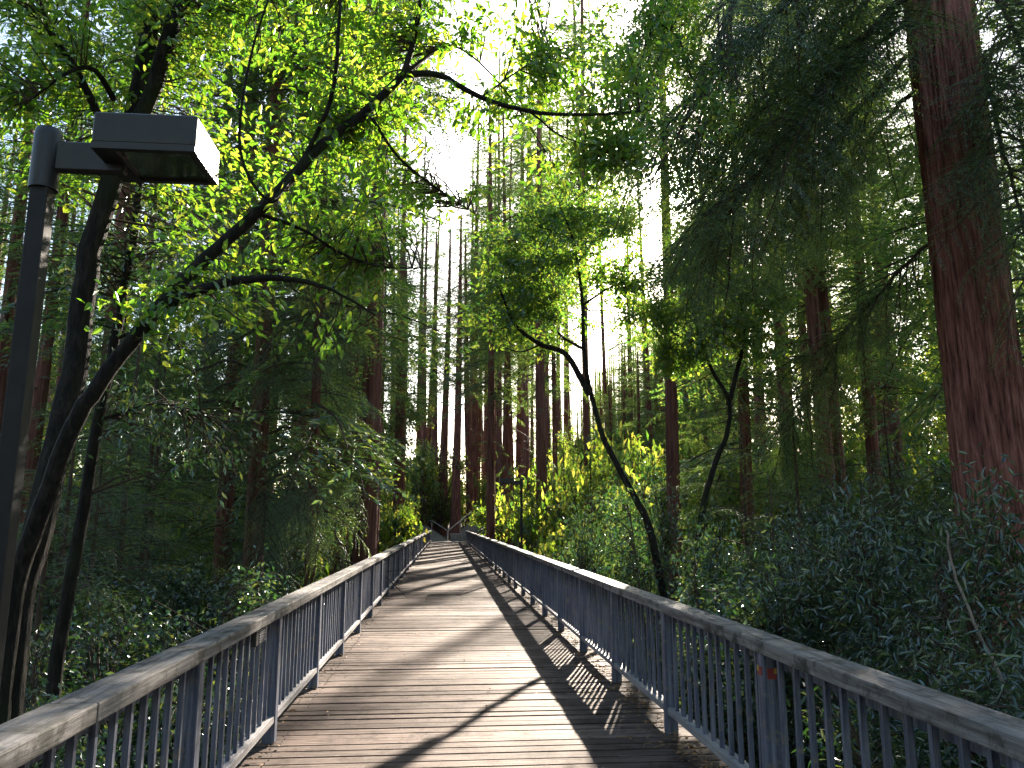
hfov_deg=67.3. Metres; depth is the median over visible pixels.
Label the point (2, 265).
redwood tree
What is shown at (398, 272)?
redwood tree
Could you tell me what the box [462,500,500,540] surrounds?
shrub
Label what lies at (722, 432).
maple tree
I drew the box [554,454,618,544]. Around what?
redwood sapling
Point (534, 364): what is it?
redwood tree
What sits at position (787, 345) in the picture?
redwood tree
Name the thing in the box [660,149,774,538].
redwood tree
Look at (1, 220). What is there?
redwood tree
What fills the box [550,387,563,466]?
redwood tree
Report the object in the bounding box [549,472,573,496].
shrub
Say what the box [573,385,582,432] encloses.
redwood tree
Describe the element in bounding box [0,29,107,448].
redwood tree
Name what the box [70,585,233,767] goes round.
shrub
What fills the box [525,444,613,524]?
shrub
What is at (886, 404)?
redwood tree
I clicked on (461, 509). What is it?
shrub
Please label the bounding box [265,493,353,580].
shrub
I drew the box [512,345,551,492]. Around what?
redwood tree
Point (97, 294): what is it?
redwood tree
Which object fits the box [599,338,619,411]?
redwood tree
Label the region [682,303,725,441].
redwood tree
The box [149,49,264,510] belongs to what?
redwood tree
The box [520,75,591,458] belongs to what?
redwood tree
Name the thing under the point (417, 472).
shrub
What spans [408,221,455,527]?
redwood tree
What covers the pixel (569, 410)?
redwood tree
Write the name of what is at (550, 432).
redwood tree
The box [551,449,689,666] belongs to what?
shrub
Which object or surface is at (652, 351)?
redwood tree
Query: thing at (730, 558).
shrub
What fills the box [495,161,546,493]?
redwood tree
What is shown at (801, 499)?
shrub
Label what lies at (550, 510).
redwood sapling
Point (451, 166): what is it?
sky
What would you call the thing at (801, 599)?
bay shrub
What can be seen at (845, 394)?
maple tree
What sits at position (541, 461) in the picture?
redwood tree
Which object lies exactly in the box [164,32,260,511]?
redwood tree
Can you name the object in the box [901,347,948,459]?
maple tree
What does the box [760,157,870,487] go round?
redwood tree
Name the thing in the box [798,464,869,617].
shrub
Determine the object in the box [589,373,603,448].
redwood tree
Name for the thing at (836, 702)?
bay shrub
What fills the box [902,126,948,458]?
redwood tree
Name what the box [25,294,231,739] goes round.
redwood sapling
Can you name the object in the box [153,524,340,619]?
shrub
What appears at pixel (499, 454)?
redwood tree
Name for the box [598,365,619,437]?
redwood tree
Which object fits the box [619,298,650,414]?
redwood tree
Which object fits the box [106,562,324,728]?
shrub
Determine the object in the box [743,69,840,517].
redwood tree
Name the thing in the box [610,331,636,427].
redwood tree
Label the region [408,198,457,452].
redwood tree
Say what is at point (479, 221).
redwood tree
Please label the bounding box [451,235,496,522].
redwood tree
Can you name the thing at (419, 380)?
redwood tree
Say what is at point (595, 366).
redwood tree
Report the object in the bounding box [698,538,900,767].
bay shrub
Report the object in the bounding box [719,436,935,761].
redwood sapling
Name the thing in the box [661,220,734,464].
redwood tree
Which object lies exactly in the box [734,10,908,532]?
redwood tree
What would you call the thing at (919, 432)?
shrub
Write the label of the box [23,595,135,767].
shrub
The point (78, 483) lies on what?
shrub
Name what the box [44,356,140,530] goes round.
maple tree
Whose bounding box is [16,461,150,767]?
redwood sapling
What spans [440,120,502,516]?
redwood tree
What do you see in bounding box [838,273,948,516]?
maple tree
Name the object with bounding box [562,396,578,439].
redwood tree
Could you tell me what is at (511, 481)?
street lamp
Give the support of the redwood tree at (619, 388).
on the ground
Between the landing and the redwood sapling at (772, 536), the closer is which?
the redwood sapling at (772, 536)
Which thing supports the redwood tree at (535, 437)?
on the ground
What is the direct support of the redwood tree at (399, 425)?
on the ground
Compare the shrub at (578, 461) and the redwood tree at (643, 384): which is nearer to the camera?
the shrub at (578, 461)
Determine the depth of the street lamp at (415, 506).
53.91 m
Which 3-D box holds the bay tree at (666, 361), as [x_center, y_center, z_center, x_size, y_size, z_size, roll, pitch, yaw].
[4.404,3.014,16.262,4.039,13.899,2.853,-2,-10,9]
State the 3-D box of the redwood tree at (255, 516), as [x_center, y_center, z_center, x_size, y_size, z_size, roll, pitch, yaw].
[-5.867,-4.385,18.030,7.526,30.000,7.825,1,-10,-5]
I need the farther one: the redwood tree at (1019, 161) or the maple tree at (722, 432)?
the maple tree at (722, 432)
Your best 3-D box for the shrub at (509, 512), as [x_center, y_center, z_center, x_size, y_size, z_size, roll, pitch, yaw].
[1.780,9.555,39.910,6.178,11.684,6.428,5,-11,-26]
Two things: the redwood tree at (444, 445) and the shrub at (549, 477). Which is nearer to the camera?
the shrub at (549, 477)
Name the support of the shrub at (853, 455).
on the ground
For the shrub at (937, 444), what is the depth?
32.84 m
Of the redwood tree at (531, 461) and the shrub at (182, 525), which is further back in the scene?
the redwood tree at (531, 461)
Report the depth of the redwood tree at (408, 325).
76.46 m
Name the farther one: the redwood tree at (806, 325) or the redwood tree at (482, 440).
the redwood tree at (482, 440)
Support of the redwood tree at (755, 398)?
on the ground
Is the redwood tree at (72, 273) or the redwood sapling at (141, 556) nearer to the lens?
the redwood sapling at (141, 556)
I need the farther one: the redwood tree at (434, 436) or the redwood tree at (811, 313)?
the redwood tree at (434, 436)
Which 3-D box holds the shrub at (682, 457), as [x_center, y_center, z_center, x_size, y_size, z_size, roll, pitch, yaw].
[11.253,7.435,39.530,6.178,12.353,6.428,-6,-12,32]
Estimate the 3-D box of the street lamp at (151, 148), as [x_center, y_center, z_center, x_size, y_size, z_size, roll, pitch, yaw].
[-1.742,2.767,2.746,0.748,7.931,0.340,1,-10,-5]
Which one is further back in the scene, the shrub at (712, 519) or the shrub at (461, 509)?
the shrub at (461, 509)
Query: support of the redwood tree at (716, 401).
on the ground
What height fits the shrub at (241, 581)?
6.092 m
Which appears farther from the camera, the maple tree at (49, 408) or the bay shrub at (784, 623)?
the maple tree at (49, 408)
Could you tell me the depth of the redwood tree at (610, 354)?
120.18 m
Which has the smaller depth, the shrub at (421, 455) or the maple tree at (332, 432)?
the maple tree at (332, 432)
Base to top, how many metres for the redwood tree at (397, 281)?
35.104 m
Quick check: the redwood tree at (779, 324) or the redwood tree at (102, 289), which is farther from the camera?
the redwood tree at (102, 289)
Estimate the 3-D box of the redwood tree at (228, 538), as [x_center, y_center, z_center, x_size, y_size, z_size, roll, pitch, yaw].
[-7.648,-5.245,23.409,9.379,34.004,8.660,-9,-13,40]
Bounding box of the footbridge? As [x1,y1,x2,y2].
[0,530,1023,767]
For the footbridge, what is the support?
on the ground
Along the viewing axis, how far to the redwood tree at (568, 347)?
110.29 m
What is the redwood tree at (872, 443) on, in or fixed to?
on the ground
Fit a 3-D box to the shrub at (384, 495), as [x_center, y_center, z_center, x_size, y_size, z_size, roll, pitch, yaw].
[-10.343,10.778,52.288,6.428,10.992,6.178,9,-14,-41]
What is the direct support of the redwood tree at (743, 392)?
on the ground
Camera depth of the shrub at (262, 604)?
17.31 m
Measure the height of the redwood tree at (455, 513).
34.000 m
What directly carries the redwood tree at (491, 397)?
on the ground
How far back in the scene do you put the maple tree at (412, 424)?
64.75 m
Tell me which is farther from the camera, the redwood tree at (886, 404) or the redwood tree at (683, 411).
the redwood tree at (683, 411)
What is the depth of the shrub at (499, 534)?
48.97 m
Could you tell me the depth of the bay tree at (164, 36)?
6.58 m
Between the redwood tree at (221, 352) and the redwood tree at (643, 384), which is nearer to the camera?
the redwood tree at (221, 352)
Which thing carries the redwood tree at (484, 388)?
on the ground
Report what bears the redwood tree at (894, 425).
on the ground
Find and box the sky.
[0,0,1023,494]
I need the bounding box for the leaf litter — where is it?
[249,556,721,767]
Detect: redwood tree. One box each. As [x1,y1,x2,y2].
[0,0,120,434]
[0,0,150,535]
[0,0,292,606]
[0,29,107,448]
[0,31,93,435]
[0,53,24,288]
[0,129,27,302]
[0,206,10,301]
[39,230,64,410]
[44,9,189,501]
[46,198,105,407]
[52,215,114,382]
[60,0,420,616]
[73,0,416,607]
[91,216,143,362]
[96,85,194,423]
[102,0,478,699]
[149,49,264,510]
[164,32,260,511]
[167,71,288,476]
[195,3,423,643]
[232,0,501,573]
[241,140,360,502]
[243,83,365,578]
[246,97,280,489]
[268,285,290,498]
[276,6,444,575]
[324,172,408,560]
[325,95,430,554]
[356,127,457,542]
[384,261,421,456]
[386,174,430,488]
[387,165,431,440]
[388,209,418,437]
[392,135,448,451]
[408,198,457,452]
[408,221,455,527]
[414,232,463,531]
[417,232,470,535]
[427,160,517,481]
[429,215,486,538]
[434,104,535,541]
[435,51,533,530]
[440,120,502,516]
[450,177,493,502]
[451,84,517,473]
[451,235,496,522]
[454,149,507,466]
[462,225,483,492]
[466,170,515,501]
[467,143,534,543]
[469,17,580,498]
[472,115,565,545]
[478,353,515,480]
[479,204,549,464]
[481,373,484,477]
[486,74,549,497]
[487,84,586,526]
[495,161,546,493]
[497,24,594,481]
[497,102,606,518]
[502,118,572,488]
[502,377,516,445]
[512,103,560,421]
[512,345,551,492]
[513,0,655,501]
[515,349,551,457]
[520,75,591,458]
[520,116,570,432]
[528,0,631,446]
[529,381,535,489]
[530,431,535,495]
[534,366,562,443]
[547,103,593,439]
[549,398,552,468]
[550,126,591,426]
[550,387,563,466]
[556,0,650,430]
[560,402,576,449]
[561,427,572,451]
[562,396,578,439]
[563,422,571,455]
[570,387,579,443]
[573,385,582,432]
[574,400,582,436]
[575,384,594,433]
[575,403,594,466]
[581,356,601,440]
[585,0,757,602]
[589,357,601,438]
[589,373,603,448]
[590,372,603,429]
[590,381,599,461]
[593,227,662,447]
[593,354,601,415]
[597,385,623,465]
[598,167,697,463]
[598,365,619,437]
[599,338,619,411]
[600,374,626,442]
[601,346,619,393]
[608,351,620,427]
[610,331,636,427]
[611,345,635,437]
[612,358,636,456]
[613,345,636,443]
[618,352,657,472]
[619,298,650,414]
[620,325,653,437]
[626,325,664,454]
[634,286,659,432]
[634,322,665,445]
[635,331,681,472]
[640,287,683,437]
[643,9,861,591]
[654,293,712,501]
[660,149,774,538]
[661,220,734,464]
[662,325,719,474]
[662,326,707,475]
[677,207,749,458]
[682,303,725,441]
[691,192,750,450]
[721,70,789,544]
[722,0,926,510]
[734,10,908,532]
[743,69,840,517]
[749,5,945,538]
[749,186,831,477]
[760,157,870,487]
[769,165,795,436]
[805,0,1023,565]
[827,196,867,463]
[829,76,945,480]
[829,137,918,488]
[830,12,942,551]
[836,118,928,506]
[867,1,947,443]
[896,70,1023,449]
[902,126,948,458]
[919,110,1023,344]
[988,47,1023,360]
[999,23,1023,254]
[1006,80,1023,340]
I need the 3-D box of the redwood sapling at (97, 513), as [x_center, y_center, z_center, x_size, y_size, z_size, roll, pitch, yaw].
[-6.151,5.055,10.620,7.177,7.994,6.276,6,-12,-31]
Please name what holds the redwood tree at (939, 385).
on the ground
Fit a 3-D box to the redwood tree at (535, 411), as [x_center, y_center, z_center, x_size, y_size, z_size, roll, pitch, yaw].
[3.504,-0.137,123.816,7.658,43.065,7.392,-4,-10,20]
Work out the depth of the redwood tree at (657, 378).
83.03 m
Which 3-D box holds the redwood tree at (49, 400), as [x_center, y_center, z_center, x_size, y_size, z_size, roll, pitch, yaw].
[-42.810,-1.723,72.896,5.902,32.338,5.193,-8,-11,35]
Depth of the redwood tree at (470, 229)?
114.98 m
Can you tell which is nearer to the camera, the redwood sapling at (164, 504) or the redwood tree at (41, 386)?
the redwood sapling at (164, 504)
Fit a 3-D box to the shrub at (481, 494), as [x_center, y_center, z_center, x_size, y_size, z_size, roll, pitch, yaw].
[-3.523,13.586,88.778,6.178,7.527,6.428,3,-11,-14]
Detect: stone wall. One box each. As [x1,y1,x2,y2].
[450,534,465,540]
[466,529,480,534]
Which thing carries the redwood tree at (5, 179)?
on the ground
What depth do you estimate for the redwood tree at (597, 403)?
111.56 m
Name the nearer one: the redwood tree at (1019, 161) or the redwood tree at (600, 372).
the redwood tree at (1019, 161)
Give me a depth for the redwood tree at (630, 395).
76.98 m
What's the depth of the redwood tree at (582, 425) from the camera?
77.77 m
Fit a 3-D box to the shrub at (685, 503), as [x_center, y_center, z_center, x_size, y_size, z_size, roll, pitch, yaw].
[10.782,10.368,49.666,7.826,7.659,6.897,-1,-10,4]
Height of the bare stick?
1.102 m
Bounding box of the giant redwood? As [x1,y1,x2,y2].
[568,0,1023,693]
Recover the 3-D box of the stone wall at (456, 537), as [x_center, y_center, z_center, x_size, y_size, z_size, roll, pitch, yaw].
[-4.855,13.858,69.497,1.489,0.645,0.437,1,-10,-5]
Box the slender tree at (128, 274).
[37,183,271,767]
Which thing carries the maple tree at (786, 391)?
on the ground
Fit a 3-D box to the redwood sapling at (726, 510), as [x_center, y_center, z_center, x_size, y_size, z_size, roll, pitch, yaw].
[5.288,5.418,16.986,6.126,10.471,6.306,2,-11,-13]
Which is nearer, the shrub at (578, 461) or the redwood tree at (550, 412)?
the shrub at (578, 461)
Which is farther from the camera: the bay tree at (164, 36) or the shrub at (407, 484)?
the shrub at (407, 484)
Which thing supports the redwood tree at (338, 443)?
on the ground
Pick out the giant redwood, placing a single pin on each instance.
(816, 82)
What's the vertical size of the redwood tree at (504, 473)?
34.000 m
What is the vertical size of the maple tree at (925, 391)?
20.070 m
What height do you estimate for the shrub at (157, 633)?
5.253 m
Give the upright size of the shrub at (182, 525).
10.398 m
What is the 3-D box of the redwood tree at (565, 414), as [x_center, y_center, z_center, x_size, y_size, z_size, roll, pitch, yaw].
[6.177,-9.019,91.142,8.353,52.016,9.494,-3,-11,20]
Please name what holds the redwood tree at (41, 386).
on the ground
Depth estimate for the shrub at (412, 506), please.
58.57 m
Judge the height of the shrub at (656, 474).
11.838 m
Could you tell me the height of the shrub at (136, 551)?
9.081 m
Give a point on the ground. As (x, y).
(496, 539)
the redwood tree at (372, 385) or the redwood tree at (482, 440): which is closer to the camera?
the redwood tree at (372, 385)
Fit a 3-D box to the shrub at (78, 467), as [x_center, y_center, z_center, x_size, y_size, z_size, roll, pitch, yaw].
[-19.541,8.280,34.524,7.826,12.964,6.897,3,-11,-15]
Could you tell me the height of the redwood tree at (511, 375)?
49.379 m
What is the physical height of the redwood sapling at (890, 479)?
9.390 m
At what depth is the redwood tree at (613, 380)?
114.99 m
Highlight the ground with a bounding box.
[442,522,965,688]
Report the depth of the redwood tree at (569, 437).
74.89 m
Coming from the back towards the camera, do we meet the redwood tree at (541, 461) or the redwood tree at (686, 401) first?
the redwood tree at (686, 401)
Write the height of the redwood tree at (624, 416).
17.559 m
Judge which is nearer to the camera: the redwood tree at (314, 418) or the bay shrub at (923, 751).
the bay shrub at (923, 751)
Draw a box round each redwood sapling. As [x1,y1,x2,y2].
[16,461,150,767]
[17,349,213,682]
[17,421,204,762]
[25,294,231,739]
[31,274,258,756]
[31,461,218,744]
[61,343,279,704]
[530,436,582,549]
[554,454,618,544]
[645,395,815,620]
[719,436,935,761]
[727,475,824,751]
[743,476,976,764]
[774,386,914,605]
[824,404,967,670]
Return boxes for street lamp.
[0,112,219,685]
[415,499,425,526]
[499,478,522,548]
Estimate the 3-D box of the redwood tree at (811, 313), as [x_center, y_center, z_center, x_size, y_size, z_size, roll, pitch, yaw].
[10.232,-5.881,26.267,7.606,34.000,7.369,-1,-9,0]
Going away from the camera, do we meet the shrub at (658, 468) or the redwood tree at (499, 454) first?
the shrub at (658, 468)
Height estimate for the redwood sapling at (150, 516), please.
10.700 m
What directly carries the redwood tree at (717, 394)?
on the ground
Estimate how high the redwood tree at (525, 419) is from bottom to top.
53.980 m
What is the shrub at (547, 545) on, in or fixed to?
on the ground
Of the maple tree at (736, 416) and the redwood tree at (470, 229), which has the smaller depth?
the maple tree at (736, 416)
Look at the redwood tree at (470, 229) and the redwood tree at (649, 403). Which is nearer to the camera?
the redwood tree at (649, 403)
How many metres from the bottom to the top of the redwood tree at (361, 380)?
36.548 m
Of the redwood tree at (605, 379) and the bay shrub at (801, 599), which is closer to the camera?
the bay shrub at (801, 599)
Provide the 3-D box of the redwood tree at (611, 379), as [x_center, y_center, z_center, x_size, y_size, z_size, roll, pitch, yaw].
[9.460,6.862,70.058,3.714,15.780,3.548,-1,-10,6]
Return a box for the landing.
[431,541,465,541]
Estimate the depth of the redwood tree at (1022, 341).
38.63 m
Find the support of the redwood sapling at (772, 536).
on the ground
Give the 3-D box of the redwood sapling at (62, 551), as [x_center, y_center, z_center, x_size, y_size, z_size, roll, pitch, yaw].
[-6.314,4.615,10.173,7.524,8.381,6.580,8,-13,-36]
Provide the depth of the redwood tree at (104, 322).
19.46 m
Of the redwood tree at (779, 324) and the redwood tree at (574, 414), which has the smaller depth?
the redwood tree at (779, 324)
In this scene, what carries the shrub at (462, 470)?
on the ground
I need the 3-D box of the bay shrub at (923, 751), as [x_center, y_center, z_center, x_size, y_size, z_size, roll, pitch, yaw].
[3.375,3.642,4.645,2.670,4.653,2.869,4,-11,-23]
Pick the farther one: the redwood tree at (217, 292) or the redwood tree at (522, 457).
the redwood tree at (522, 457)
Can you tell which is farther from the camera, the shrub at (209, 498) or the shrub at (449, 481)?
the shrub at (449, 481)
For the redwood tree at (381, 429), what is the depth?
42.41 m
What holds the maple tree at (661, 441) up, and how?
on the ground
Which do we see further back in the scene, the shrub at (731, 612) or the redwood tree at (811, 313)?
the redwood tree at (811, 313)
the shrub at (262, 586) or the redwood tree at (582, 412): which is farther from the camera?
the redwood tree at (582, 412)
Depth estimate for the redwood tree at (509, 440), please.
47.12 m
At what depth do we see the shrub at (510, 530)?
43.37 m
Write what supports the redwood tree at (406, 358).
on the ground
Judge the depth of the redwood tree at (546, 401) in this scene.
67.43 m
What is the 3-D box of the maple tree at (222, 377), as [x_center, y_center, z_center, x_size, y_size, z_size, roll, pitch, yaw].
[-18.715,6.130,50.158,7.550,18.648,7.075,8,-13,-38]
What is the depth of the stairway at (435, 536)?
71.31 m
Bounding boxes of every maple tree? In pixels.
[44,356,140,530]
[74,324,193,487]
[181,339,276,441]
[193,380,322,551]
[290,392,355,465]
[352,386,436,509]
[548,428,626,469]
[568,0,752,163]
[599,424,665,471]
[694,342,797,548]
[710,418,778,458]
[765,314,857,454]
[788,297,864,454]
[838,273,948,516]
[897,324,949,506]
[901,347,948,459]
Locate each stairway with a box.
[416,526,446,540]
[458,522,484,538]
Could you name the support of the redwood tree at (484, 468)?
on the ground
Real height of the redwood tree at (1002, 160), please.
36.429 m
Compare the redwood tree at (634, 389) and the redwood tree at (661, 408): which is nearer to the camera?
the redwood tree at (661, 408)
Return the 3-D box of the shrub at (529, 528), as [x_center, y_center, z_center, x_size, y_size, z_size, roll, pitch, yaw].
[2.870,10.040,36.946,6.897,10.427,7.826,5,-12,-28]
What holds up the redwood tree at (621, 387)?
on the ground
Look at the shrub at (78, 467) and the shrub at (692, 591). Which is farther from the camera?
the shrub at (78, 467)
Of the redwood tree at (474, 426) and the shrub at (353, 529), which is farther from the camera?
the redwood tree at (474, 426)
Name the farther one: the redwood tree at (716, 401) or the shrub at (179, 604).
the redwood tree at (716, 401)
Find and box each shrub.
[18,476,124,627]
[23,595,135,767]
[24,575,262,767]
[25,583,247,767]
[27,545,232,733]
[37,466,176,638]
[40,430,137,568]
[55,463,266,617]
[58,448,208,615]
[58,543,299,767]
[69,435,214,601]
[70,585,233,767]
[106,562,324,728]
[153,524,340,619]
[167,528,322,627]
[184,434,245,549]
[193,548,291,730]
[213,420,282,573]
[217,578,323,698]
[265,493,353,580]
[316,490,431,605]
[318,468,392,545]
[319,498,389,574]
[347,490,392,560]
[352,460,420,509]
[352,468,419,540]
[382,437,438,524]
[382,465,423,521]
[385,447,447,510]
[388,491,424,519]
[407,444,470,533]
[410,439,461,513]
[438,458,465,514]
[448,476,486,527]
[448,489,465,525]
[461,472,495,511]
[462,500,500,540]
[484,501,525,543]
[494,461,583,559]
[495,482,597,547]
[503,492,622,555]
[519,512,666,662]
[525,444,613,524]
[528,455,560,502]
[546,439,685,538]
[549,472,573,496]
[550,443,600,494]
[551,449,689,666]
[552,483,686,685]
[560,420,667,567]
[560,465,693,649]
[582,468,753,719]
[603,439,702,503]
[608,415,774,653]
[612,437,776,584]
[633,571,936,767]
[641,521,822,767]
[658,410,788,591]
[663,496,787,614]
[677,565,841,763]
[679,416,767,529]
[682,502,724,554]
[682,512,825,606]
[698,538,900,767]
[734,515,956,767]
[737,422,866,584]
[741,448,865,580]
[741,499,971,762]
[753,442,925,595]
[754,472,1002,764]
[758,504,963,626]
[777,416,927,522]
[786,595,1023,767]
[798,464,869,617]
[803,433,1023,766]
[808,491,965,671]
[817,606,1023,767]
[840,395,930,509]
[855,435,966,688]
[881,562,1023,767]
[892,456,1023,767]
[893,439,949,521]
[900,392,948,466]
[909,430,954,529]
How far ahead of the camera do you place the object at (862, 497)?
12.43 m
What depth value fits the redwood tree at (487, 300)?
105.89 m
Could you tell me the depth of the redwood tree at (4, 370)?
25.34 m
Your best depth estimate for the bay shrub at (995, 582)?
6.05 m
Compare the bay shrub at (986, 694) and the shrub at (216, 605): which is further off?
the shrub at (216, 605)
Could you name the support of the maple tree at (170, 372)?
on the ground
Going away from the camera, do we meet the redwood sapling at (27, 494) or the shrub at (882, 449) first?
the redwood sapling at (27, 494)
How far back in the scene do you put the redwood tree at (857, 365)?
52.70 m
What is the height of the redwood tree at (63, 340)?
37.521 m
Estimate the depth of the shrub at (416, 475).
71.06 m
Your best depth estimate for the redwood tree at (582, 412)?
105.92 m
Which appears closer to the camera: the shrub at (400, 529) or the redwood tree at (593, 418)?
the shrub at (400, 529)
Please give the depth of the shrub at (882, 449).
34.83 m
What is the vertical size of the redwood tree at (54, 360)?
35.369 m
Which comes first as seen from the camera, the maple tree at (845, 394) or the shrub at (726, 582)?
the shrub at (726, 582)
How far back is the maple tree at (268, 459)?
45.49 m
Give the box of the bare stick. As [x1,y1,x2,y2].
[945,530,1019,715]
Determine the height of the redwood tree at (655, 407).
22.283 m
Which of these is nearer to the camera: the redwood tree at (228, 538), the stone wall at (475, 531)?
the redwood tree at (228, 538)
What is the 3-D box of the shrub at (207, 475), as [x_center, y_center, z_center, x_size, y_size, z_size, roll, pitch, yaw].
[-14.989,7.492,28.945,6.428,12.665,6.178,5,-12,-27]
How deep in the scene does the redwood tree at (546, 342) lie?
86.20 m
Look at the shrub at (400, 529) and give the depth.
44.01 m
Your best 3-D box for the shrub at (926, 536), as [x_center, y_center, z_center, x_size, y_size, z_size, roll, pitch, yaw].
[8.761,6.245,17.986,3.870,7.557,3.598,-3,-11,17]
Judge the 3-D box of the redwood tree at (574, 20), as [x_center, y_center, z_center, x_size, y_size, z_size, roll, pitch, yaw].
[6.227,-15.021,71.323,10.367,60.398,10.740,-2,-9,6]
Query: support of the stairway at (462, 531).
on the ground
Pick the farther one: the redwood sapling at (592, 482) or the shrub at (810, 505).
the redwood sapling at (592, 482)
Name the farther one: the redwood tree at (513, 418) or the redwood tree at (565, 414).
the redwood tree at (513, 418)
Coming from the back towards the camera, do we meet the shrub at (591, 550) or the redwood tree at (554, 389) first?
the redwood tree at (554, 389)
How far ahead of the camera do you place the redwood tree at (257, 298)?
42.09 m
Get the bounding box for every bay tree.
[0,0,666,724]
[456,163,685,689]
[618,215,806,605]
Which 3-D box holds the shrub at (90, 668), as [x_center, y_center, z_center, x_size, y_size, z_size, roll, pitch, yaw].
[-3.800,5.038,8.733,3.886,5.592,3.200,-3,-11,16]
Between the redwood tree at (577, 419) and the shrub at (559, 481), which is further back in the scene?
the redwood tree at (577, 419)
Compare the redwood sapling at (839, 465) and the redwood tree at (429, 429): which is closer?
the redwood sapling at (839, 465)
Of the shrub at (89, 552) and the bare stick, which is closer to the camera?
the bare stick
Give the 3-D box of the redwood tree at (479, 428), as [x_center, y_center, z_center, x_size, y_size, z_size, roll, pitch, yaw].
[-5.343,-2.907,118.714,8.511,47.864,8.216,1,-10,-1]
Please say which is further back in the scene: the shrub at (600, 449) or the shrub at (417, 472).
the shrub at (417, 472)
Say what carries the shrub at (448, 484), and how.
on the ground
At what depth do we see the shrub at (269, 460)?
46.94 m
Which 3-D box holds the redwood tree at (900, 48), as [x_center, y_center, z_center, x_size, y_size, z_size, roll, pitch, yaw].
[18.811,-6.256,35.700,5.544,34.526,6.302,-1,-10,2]
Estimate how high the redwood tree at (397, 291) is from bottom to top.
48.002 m
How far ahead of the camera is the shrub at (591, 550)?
16.85 m
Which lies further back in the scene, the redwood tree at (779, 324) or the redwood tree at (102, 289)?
the redwood tree at (102, 289)
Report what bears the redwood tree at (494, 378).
on the ground
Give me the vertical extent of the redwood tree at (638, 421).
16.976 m
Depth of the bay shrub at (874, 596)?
7.54 m
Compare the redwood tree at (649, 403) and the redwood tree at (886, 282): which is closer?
the redwood tree at (886, 282)
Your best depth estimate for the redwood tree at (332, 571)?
30.88 m
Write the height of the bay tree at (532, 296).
14.445 m
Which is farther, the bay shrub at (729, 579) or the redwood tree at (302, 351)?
the redwood tree at (302, 351)
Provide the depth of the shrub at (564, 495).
36.83 m
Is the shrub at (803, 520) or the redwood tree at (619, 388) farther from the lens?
the redwood tree at (619, 388)
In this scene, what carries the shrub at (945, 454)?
on the ground
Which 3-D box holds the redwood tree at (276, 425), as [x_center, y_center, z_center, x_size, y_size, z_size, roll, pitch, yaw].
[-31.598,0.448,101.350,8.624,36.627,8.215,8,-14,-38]
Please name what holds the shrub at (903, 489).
on the ground
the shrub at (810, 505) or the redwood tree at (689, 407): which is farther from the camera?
the redwood tree at (689, 407)
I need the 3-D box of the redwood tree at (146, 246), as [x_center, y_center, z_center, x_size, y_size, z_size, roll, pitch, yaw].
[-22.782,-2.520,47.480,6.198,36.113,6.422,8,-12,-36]
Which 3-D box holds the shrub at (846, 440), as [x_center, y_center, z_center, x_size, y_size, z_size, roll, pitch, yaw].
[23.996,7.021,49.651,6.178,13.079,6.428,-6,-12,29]
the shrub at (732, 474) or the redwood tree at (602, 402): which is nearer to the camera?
the shrub at (732, 474)
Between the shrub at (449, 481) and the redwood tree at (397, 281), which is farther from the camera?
the shrub at (449, 481)
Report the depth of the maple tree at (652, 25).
9.52 m
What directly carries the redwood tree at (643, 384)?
on the ground
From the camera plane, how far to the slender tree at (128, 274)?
7.31 m
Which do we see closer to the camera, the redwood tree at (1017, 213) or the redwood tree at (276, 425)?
the redwood tree at (1017, 213)
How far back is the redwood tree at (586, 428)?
54.80 m
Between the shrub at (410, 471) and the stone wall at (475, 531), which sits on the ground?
the shrub at (410, 471)
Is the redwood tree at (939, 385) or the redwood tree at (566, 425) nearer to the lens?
the redwood tree at (939, 385)
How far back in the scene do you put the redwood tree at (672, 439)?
25.67 m
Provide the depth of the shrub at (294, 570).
19.00 m
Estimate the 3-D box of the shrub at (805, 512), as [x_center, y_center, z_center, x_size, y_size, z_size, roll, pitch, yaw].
[5.516,5.027,11.304,3.359,6.688,4.080,4,-11,-20]
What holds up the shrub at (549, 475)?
on the ground
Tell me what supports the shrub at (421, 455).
on the ground
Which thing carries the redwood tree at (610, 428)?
on the ground
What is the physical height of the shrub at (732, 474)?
12.459 m
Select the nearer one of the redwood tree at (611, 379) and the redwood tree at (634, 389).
the redwood tree at (611, 379)
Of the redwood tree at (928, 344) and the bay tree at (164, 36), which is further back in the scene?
the redwood tree at (928, 344)
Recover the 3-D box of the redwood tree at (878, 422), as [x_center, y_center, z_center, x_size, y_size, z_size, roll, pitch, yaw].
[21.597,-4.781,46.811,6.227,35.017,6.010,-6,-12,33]
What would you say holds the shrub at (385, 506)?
on the ground
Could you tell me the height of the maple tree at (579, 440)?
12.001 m
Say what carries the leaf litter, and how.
on the footbridge
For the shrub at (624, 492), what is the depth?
27.80 m
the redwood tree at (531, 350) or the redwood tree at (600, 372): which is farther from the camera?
the redwood tree at (600, 372)
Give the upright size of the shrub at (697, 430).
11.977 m
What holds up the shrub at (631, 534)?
on the ground

